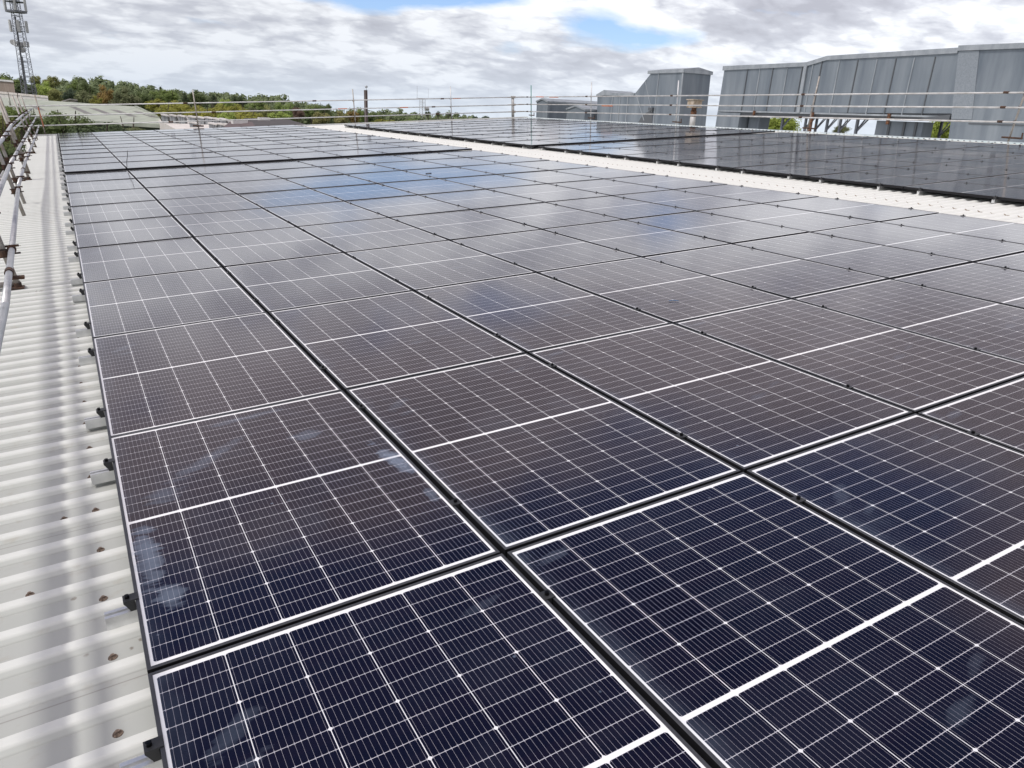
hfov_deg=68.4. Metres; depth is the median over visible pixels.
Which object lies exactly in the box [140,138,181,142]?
solar panel
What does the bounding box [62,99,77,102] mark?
gabled roof house
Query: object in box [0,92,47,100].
white building
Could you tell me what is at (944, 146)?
solar panel
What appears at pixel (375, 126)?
solar panel
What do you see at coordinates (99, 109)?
industrial shed
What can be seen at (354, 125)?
solar panel
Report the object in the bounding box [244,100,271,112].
tree
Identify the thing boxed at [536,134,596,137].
solar panel
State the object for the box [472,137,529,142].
solar panel
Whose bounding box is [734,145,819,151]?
solar panel
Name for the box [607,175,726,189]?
solar panel
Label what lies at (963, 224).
solar panel
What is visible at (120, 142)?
solar panel
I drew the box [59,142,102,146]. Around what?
solar panel
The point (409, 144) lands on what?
solar panel
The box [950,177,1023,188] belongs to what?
solar panel
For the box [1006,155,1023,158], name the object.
solar panel
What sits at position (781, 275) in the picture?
solar panel
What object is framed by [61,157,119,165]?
solar panel
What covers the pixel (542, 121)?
solar panel
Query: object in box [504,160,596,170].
solar panel
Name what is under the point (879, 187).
mounting rail
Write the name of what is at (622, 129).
solar panel
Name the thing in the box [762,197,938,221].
solar panel
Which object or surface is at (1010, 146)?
solar panel
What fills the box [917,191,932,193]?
mounting rail
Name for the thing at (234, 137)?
solar panel
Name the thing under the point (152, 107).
tree
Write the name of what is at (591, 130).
solar panel
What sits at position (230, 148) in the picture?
solar panel
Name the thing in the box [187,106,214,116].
tree
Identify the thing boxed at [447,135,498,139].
solar panel
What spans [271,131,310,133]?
solar panel
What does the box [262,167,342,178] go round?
solar panel
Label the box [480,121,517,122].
solar panel
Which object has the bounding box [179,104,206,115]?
tree
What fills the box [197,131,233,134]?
solar panel
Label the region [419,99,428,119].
lattice mast
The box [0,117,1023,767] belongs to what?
roof
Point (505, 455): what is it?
solar panel
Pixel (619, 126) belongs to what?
solar panel
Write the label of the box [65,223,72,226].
mounting rail
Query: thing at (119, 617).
mounting rail
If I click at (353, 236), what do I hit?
solar panel
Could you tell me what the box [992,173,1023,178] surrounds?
solar panel
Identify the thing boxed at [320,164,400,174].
solar panel
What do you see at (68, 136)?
solar panel
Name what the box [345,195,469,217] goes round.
solar panel
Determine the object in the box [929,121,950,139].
tree
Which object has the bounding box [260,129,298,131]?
solar panel
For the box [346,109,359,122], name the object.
tree
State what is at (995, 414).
solar panel
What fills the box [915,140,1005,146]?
solar panel
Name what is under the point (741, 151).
solar panel
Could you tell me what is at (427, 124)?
solar panel
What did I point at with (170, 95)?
tree
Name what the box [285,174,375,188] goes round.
solar panel
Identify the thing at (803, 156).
solar panel
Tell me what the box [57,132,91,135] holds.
solar panel
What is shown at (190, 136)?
solar panel
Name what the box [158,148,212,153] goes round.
solar panel
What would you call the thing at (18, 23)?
lattice mast
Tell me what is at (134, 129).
tree
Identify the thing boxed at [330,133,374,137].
solar panel
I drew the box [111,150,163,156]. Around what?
solar panel
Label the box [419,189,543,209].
solar panel
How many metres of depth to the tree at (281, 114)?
77.43 m
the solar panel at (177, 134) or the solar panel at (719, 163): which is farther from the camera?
the solar panel at (177, 134)
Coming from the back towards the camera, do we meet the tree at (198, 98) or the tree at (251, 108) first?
the tree at (198, 98)
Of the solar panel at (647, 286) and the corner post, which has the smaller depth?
the solar panel at (647, 286)
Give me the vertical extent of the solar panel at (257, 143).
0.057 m
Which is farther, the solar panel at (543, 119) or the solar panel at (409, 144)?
the solar panel at (543, 119)
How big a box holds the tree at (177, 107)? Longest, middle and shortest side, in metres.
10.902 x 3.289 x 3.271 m
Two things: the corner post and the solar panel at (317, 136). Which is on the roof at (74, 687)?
the solar panel at (317, 136)
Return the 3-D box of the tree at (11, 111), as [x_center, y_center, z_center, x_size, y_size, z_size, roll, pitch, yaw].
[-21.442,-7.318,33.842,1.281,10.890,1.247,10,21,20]
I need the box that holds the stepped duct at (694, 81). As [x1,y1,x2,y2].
[596,67,712,126]
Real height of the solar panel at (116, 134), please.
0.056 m
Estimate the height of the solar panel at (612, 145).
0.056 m
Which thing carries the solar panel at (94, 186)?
on the roof at (74, 687)
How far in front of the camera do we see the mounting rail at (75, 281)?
6.72 m
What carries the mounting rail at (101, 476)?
on the roof at (74, 687)
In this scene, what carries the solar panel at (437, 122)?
on the roof at (74, 687)
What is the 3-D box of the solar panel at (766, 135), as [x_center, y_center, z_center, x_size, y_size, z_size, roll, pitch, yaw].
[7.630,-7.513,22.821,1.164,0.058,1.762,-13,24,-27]
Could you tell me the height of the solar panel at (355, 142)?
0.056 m
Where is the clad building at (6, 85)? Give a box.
[0,79,14,92]
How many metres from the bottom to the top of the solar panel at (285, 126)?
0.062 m
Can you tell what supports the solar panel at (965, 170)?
on the roof at (74, 687)
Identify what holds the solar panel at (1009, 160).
on the roof at (74, 687)
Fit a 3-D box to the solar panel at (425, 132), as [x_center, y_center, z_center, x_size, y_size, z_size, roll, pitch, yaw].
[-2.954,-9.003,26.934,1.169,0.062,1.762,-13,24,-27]
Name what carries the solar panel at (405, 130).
on the roof at (74, 687)
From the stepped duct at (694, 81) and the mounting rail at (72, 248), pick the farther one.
the stepped duct at (694, 81)
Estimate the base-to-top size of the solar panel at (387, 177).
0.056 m
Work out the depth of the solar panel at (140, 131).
30.08 m
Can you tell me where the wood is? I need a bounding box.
[15,75,472,124]
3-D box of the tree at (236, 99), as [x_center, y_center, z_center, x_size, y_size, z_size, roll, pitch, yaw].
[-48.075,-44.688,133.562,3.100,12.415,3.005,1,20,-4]
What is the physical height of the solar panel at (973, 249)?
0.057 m
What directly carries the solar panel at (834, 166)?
on the roof at (74, 687)
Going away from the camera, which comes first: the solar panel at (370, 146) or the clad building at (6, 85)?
the solar panel at (370, 146)
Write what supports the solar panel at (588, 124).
on the roof at (74, 687)
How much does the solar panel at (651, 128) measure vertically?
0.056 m
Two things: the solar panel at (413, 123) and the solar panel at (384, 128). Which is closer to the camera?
the solar panel at (384, 128)
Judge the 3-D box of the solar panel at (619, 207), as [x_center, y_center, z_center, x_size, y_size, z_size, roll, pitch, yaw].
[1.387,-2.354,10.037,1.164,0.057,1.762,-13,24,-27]
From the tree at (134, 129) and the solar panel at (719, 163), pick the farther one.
the tree at (134, 129)
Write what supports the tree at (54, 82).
on the ground
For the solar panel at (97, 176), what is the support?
on the mounting rail
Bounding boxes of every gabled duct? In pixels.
[536,98,596,118]
[566,105,596,120]
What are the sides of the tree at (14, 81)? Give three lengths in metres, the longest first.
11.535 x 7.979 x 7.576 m
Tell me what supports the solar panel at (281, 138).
on the roof at (74, 687)
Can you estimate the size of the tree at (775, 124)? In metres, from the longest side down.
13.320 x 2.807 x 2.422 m
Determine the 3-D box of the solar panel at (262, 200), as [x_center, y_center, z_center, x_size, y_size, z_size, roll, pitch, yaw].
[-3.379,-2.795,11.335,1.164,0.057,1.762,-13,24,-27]
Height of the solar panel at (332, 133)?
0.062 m
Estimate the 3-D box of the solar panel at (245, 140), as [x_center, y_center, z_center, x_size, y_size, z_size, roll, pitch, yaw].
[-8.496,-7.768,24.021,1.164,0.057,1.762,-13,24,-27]
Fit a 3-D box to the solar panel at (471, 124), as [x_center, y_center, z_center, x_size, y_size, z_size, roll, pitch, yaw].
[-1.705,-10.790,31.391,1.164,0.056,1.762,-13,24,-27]
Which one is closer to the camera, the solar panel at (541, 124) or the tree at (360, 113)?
the solar panel at (541, 124)
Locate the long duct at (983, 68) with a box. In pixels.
[715,43,1023,143]
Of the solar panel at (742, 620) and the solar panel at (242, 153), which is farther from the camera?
the solar panel at (242, 153)
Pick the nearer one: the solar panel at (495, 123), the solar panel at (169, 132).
the solar panel at (169, 132)
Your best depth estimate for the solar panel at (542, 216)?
9.41 m
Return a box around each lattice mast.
[3,0,36,94]
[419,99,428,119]
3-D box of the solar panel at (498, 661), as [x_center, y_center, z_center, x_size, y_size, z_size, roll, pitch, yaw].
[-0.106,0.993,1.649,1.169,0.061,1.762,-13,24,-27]
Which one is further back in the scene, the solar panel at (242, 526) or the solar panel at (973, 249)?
the solar panel at (973, 249)
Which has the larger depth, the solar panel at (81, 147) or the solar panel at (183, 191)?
the solar panel at (81, 147)
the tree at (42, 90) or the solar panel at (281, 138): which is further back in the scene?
the tree at (42, 90)
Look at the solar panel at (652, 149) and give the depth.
18.69 m
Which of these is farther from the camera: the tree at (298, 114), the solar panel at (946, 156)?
the tree at (298, 114)
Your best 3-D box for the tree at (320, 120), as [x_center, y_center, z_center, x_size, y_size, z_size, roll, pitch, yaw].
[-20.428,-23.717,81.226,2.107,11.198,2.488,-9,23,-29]
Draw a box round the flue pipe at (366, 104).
[364,86,367,121]
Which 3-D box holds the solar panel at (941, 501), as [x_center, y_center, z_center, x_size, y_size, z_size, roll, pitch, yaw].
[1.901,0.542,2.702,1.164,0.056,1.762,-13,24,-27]
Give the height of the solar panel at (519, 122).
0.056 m
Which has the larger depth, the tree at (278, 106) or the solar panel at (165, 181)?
the tree at (278, 106)
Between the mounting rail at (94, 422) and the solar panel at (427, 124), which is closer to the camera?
the mounting rail at (94, 422)
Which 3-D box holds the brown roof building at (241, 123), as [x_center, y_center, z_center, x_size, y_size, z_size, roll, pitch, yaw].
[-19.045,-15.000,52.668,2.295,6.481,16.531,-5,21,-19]
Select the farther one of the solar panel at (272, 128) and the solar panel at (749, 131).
the solar panel at (272, 128)
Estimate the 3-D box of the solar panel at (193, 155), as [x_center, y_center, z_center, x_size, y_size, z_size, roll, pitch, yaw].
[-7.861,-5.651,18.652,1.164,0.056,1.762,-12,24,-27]
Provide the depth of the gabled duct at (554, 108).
46.23 m
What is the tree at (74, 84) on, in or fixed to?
on the ground
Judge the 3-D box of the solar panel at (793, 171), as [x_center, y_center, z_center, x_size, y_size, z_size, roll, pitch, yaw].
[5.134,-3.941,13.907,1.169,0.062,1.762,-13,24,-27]
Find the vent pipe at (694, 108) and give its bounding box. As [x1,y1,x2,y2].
[686,99,703,126]
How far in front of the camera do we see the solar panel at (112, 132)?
29.69 m
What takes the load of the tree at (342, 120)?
on the ground
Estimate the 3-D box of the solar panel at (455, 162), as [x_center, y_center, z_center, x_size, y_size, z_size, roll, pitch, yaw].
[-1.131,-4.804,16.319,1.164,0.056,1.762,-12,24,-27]
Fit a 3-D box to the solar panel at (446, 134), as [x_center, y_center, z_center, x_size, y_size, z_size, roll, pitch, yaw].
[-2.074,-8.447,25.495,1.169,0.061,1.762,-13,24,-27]
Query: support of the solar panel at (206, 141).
on the roof at (74, 687)
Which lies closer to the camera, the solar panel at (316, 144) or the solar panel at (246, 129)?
the solar panel at (316, 144)
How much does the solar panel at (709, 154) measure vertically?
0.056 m
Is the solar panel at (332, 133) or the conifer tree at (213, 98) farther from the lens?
the conifer tree at (213, 98)
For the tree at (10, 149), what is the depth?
21.01 m
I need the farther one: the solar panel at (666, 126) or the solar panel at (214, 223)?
the solar panel at (666, 126)
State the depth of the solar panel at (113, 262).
7.29 m
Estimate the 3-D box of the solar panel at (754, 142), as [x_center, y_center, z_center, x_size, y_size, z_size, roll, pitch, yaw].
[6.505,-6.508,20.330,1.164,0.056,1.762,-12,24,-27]
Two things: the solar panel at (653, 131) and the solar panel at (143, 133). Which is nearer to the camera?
the solar panel at (653, 131)
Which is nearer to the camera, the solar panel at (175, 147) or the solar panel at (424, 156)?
the solar panel at (424, 156)
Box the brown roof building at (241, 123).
[224,120,254,126]
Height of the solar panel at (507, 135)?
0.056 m
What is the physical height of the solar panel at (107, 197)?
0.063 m
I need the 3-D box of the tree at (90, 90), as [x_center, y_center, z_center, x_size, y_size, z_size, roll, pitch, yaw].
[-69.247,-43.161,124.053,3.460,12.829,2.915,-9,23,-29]
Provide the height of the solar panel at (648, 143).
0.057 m
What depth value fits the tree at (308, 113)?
98.95 m
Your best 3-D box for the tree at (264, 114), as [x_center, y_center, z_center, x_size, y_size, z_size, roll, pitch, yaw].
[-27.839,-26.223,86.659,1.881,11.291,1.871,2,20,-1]
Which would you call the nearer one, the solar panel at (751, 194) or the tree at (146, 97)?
the solar panel at (751, 194)
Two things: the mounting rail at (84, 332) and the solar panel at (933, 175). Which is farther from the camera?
the solar panel at (933, 175)
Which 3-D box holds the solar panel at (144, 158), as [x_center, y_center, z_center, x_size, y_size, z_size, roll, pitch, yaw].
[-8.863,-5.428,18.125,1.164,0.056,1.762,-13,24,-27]
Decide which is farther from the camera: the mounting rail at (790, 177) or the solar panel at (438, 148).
the solar panel at (438, 148)
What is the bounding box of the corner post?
[508,96,524,116]
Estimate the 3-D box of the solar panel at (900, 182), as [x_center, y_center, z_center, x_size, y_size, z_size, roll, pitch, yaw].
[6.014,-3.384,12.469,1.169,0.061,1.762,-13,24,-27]
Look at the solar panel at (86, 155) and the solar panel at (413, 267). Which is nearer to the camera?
the solar panel at (413, 267)
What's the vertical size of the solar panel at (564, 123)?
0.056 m
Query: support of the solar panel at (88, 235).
on the mounting rail at (71, 232)
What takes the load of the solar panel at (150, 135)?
on the roof at (74, 687)
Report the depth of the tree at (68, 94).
123.75 m
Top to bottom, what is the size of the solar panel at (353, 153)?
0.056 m
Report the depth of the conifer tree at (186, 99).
117.50 m
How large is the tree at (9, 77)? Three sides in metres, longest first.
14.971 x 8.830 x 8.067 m
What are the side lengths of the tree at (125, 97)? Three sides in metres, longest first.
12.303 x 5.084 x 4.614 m
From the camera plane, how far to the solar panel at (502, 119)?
35.91 m
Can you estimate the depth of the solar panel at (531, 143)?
20.96 m
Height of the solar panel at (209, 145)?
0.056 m
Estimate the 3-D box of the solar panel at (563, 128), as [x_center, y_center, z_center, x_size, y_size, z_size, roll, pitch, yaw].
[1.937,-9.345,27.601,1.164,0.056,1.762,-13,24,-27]
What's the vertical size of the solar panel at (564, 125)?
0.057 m
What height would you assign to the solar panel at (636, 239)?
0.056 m
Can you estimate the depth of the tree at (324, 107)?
105.15 m
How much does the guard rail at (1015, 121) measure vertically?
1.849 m
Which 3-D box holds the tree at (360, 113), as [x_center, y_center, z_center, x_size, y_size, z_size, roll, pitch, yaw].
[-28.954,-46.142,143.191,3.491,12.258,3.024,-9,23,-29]
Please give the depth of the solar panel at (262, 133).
27.46 m
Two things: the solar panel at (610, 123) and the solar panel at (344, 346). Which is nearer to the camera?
the solar panel at (344, 346)
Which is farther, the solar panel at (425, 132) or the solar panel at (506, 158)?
the solar panel at (425, 132)
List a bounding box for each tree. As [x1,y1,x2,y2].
[0,73,12,79]
[0,92,32,137]
[0,115,20,172]
[0,134,26,169]
[1,76,27,89]
[14,82,39,94]
[17,108,45,139]
[28,76,40,87]
[34,81,55,100]
[41,110,97,133]
[42,75,62,88]
[47,88,63,100]
[60,88,77,99]
[63,121,126,132]
[66,79,78,102]
[73,89,96,102]
[76,81,98,95]
[89,95,102,103]
[97,84,113,103]
[108,86,142,107]
[120,116,145,130]
[136,91,154,110]
[145,98,167,114]
[148,90,166,101]
[155,104,178,120]
[159,89,181,102]
[166,100,187,114]
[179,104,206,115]
[181,91,189,102]
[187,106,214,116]
[188,89,206,107]
[208,103,228,117]
[209,94,217,108]
[216,109,235,119]
[218,97,235,106]
[226,103,244,118]
[230,95,247,107]
[234,108,263,118]
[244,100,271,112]
[248,106,259,113]
[259,105,275,117]
[267,109,290,119]
[273,102,295,120]
[292,104,304,122]
[304,103,320,123]
[311,111,330,123]
[318,103,332,115]
[333,109,348,123]
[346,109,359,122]
[357,107,368,122]
[368,112,385,121]
[375,117,393,121]
[768,118,801,131]
[832,119,849,132]
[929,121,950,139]
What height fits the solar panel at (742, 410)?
0.056 m
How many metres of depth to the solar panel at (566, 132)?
25.48 m
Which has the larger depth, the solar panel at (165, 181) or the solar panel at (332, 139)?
the solar panel at (332, 139)
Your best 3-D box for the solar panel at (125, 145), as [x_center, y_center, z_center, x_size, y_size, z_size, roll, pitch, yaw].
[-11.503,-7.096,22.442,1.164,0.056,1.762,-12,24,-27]
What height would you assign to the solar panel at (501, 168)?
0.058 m
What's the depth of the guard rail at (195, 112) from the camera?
33.48 m
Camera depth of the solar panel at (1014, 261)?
6.69 m
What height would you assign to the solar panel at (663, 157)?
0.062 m
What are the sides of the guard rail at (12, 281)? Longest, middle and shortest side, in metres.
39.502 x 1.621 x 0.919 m
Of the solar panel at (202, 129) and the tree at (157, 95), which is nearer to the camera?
the solar panel at (202, 129)
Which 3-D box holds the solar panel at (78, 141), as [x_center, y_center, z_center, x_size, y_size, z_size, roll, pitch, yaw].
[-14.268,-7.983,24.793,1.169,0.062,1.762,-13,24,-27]
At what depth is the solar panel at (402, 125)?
31.68 m
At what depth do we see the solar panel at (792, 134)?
23.25 m
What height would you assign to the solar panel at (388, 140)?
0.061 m
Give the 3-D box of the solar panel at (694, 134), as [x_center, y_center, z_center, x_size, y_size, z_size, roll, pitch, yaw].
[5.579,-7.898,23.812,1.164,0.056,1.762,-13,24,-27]
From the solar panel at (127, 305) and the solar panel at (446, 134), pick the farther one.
the solar panel at (446, 134)
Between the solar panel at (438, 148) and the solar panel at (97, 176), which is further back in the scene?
the solar panel at (438, 148)
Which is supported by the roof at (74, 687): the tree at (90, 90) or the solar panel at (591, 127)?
the solar panel at (591, 127)
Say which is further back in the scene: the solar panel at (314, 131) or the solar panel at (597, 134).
the solar panel at (314, 131)
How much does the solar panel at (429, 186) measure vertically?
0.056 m
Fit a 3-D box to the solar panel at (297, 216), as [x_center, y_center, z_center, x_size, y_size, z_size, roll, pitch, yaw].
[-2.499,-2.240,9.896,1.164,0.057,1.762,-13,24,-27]
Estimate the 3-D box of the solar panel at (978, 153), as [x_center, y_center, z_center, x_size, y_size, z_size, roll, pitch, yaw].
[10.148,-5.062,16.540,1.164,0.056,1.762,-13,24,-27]
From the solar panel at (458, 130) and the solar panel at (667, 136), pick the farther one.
the solar panel at (458, 130)
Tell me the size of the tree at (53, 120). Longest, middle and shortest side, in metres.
10.134 x 2.603 x 2.535 m
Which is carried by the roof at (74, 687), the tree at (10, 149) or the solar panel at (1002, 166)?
the solar panel at (1002, 166)
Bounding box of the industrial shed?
[0,97,161,139]
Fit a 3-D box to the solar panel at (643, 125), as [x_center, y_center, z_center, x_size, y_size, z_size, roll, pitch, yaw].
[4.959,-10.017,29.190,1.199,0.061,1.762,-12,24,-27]
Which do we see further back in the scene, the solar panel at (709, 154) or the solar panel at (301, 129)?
the solar panel at (301, 129)
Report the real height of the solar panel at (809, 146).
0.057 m
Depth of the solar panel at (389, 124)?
32.89 m
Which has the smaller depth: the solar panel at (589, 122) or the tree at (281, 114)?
the solar panel at (589, 122)
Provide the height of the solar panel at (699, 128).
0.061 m
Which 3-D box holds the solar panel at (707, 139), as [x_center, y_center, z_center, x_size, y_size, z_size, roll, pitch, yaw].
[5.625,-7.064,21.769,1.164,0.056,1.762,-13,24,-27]
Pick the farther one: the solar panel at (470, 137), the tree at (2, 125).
the tree at (2, 125)
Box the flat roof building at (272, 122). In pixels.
[245,117,305,125]
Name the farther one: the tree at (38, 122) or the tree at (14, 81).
the tree at (14, 81)
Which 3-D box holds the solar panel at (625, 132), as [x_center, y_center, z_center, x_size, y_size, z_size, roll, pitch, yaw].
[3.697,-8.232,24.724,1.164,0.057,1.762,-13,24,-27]
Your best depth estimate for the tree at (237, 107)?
86.16 m
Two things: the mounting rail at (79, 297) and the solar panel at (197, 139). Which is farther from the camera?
the solar panel at (197, 139)
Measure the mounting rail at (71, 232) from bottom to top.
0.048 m
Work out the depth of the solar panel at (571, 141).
21.43 m
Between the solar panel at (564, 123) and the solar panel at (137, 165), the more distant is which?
the solar panel at (564, 123)
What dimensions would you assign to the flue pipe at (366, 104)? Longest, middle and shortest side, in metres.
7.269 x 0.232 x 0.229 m
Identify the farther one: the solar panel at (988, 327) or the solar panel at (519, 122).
the solar panel at (519, 122)
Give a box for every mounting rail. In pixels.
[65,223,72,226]
[65,230,74,234]
[67,245,76,250]
[68,256,78,261]
[70,278,82,284]
[72,294,85,301]
[75,328,91,337]
[78,355,95,365]
[84,416,105,428]
[90,468,114,484]
[104,606,138,630]
[119,754,162,767]
[787,176,801,178]
[877,186,890,189]
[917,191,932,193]
[991,199,1006,202]
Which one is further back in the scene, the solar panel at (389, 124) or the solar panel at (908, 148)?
the solar panel at (389, 124)
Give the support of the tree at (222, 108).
on the ground
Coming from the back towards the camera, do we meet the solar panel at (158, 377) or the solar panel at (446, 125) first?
the solar panel at (446, 125)
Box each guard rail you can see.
[0,95,38,352]
[9,87,509,134]
[524,76,1023,141]
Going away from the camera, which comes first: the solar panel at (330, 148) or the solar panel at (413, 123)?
the solar panel at (330, 148)
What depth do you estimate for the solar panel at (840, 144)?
19.35 m
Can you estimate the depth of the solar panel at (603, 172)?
13.89 m
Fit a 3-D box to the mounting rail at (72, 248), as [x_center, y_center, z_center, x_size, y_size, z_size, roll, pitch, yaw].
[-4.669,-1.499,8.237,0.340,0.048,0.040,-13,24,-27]
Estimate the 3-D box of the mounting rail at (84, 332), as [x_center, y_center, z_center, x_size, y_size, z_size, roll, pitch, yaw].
[-2.909,-0.386,5.360,0.340,0.048,0.040,-13,24,-27]
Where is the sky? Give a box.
[0,0,1023,135]
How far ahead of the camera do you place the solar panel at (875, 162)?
14.89 m
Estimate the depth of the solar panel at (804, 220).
9.04 m
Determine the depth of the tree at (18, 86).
138.99 m
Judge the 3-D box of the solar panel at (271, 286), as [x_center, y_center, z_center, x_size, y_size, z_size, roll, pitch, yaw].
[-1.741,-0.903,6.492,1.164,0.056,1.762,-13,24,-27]
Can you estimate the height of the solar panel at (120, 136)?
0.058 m
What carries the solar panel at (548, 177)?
on the roof at (74, 687)
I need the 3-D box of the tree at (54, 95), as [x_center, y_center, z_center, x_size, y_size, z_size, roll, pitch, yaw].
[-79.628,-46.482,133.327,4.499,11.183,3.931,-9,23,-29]
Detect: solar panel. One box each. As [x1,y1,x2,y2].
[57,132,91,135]
[58,134,93,137]
[58,136,96,140]
[58,139,99,143]
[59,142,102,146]
[59,145,105,150]
[60,148,109,154]
[60,152,114,159]
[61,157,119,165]
[62,162,126,173]
[63,171,134,182]
[64,179,143,192]
[66,188,155,206]
[68,200,171,224]
[70,216,191,248]
[74,237,220,282]
[79,267,264,337]
[87,312,340,437]
[90,131,124,133]
[92,133,128,135]
[95,135,131,138]
[98,137,137,141]
[101,140,143,144]
[103,143,148,148]
[103,390,499,673]
[107,146,156,152]
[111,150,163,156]
[115,154,172,162]
[121,159,185,169]
[123,130,157,132]
[127,132,162,134]
[128,167,198,178]
[131,134,168,137]
[135,136,174,139]
[136,174,215,188]
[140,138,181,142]
[143,553,710,767]
[145,141,189,145]
[145,183,234,200]
[151,144,201,149]
[155,129,188,131]
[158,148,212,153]
[158,194,260,217]
[160,131,195,133]
[166,133,203,135]
[166,152,225,158]
[171,135,210,138]
[174,208,295,238]
[175,157,240,166]
[177,137,221,141]
[185,128,217,130]
[185,140,230,143]
[188,164,258,174]
[190,129,223,132]
[193,142,243,147]
[194,227,342,268]
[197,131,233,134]
[201,170,281,182]
[204,146,257,151]
[205,133,245,136]
[214,135,256,139]
[214,150,272,156]
[215,127,244,128]
[217,179,308,194]
[220,128,254,130]
[223,138,270,141]
[224,253,411,315]
[227,154,292,162]
[229,130,265,132]
[233,141,283,145]
[238,132,276,134]
[238,189,342,208]
[244,126,271,127]
[244,161,316,170]
[247,134,291,137]
[247,144,299,149]
[249,127,284,129]
[259,147,318,153]
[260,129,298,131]
[261,136,304,140]
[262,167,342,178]
[264,201,387,227]
[269,291,524,394]
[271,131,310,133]
[272,125,298,126]
[274,139,321,143]
[276,151,341,160]
[278,126,313,128]
[282,133,323,135]
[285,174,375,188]
[288,142,338,146]
[291,128,327,130]
[293,135,341,138]
[297,158,369,166]
[298,218,446,252]
[302,145,360,151]
[304,130,340,132]
[310,138,356,141]
[312,184,416,201]
[317,131,357,134]
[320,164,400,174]
[321,149,387,157]
[327,140,377,144]
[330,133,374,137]
[343,136,394,139]
[343,143,402,148]
[344,124,376,126]
[345,171,437,183]
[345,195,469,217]
[345,240,534,291]
[346,353,740,557]
[347,155,417,163]
[357,125,397,128]
[363,138,416,142]
[365,147,430,154]
[371,160,453,170]
[372,127,411,129]
[377,123,400,124]
[378,179,482,194]
[382,141,441,146]
[387,124,423,126]
[388,128,428,131]
[390,210,540,240]
[393,153,464,159]
[401,122,426,123]
[402,167,494,178]
[404,126,436,127]
[406,130,450,134]
[408,145,471,151]
[412,123,448,125]
[415,273,670,353]
[417,127,457,129]
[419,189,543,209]
[420,158,500,166]
[423,121,451,122]
[425,132,477,136]
[428,125,461,126]
[435,122,473,124]
[435,150,508,157]
[437,129,479,131]
[442,175,545,188]
[445,120,476,121]
[445,126,486,128]
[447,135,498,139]
[451,230,639,272]
[452,124,486,125]
[457,131,503,134]
[458,121,496,123]
[458,163,547,174]
[465,119,500,120]
[467,155,546,162]
[468,128,511,130]
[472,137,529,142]
[473,125,514,127]
[473,202,621,229]
[478,123,510,124]
[479,133,534,136]
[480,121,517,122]
[484,119,520,120]
[486,184,610,202]
[491,130,536,132]
[496,127,535,129]
[496,171,601,183]
[500,124,539,126]
[500,140,566,146]
[503,120,537,121]
[503,122,532,123]
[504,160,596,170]
[507,472,1023,767]
[508,135,561,139]
[510,118,539,119]
[513,132,561,134]
[514,128,561,131]
[517,126,557,127]
[525,123,563,125]
[528,121,555,122]
[529,119,559,120]
[529,323,912,472]
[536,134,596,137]
[538,144,606,151]
[538,257,788,323]
[539,138,600,143]
[541,127,585,129]
[542,130,593,133]
[543,125,581,126]
[543,220,729,256]
[546,196,693,219]
[548,122,587,124]
[549,167,654,178]
[551,179,671,195]
[552,120,581,121]
[565,124,606,125]
[567,129,614,132]
[570,126,614,128]
[570,137,633,141]
[572,121,609,122]
[574,132,622,136]
[575,142,645,147]
[576,148,657,156]
[588,122,631,124]
[596,131,654,134]
[598,125,641,127]
[599,128,648,130]
[599,135,664,140]
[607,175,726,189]
[609,140,680,145]
[614,190,759,210]
[616,146,688,152]
[619,153,708,162]
[624,124,665,126]
[624,127,673,129]
[626,211,808,243]
[629,130,679,132]
[637,133,693,138]
[641,139,711,143]
[643,244,887,298]
[646,125,693,127]
[654,128,709,131]
[654,144,729,149]
[657,132,721,136]
[660,150,746,157]
[671,158,773,169]
[673,137,740,141]
[675,127,728,129]
[675,299,1023,413]
[676,184,818,203]
[688,142,760,147]
[692,131,748,134]
[697,204,876,231]
[700,148,783,154]
[707,135,766,139]
[710,129,774,133]
[717,155,814,163]
[718,140,790,144]
[733,134,796,137]
[733,164,851,177]
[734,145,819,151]
[734,232,970,278]
[746,413,1023,624]
[750,138,819,142]
[756,152,851,160]
[759,132,826,135]
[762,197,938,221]
[765,143,847,149]
[777,161,891,171]
[781,136,849,140]
[789,150,886,157]
[794,279,1023,362]
[799,141,879,146]
[805,134,877,138]
[809,172,947,188]
[811,222,1023,262]
[818,158,927,167]
[822,147,918,154]
[829,139,910,144]
[854,155,966,163]
[856,137,937,142]
[857,168,989,180]
[858,145,947,151]
[882,213,1023,243]
[889,143,979,148]
[890,152,997,160]
[892,262,1023,308]
[898,164,1023,176]
[904,181,1023,202]
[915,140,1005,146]
[918,377,1023,452]
[925,149,1023,156]
[937,161,1023,170]
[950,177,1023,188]
[957,147,1023,153]
[968,157,1023,164]
[974,252,1023,271]
[983,144,1023,148]
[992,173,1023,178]
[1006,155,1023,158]
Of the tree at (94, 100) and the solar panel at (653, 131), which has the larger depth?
the tree at (94, 100)
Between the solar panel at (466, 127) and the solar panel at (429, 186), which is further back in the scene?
the solar panel at (466, 127)
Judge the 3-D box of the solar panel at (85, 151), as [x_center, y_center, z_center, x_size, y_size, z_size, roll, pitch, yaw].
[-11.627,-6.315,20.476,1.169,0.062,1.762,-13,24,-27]
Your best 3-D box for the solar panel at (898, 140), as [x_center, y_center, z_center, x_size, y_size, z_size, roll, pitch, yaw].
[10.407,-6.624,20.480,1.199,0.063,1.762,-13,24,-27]
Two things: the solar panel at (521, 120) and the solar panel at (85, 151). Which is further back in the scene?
the solar panel at (521, 120)
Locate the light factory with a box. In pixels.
[158,114,229,129]
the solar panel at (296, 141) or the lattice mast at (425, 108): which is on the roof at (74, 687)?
the solar panel at (296, 141)
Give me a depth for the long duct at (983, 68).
26.88 m
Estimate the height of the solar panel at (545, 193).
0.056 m

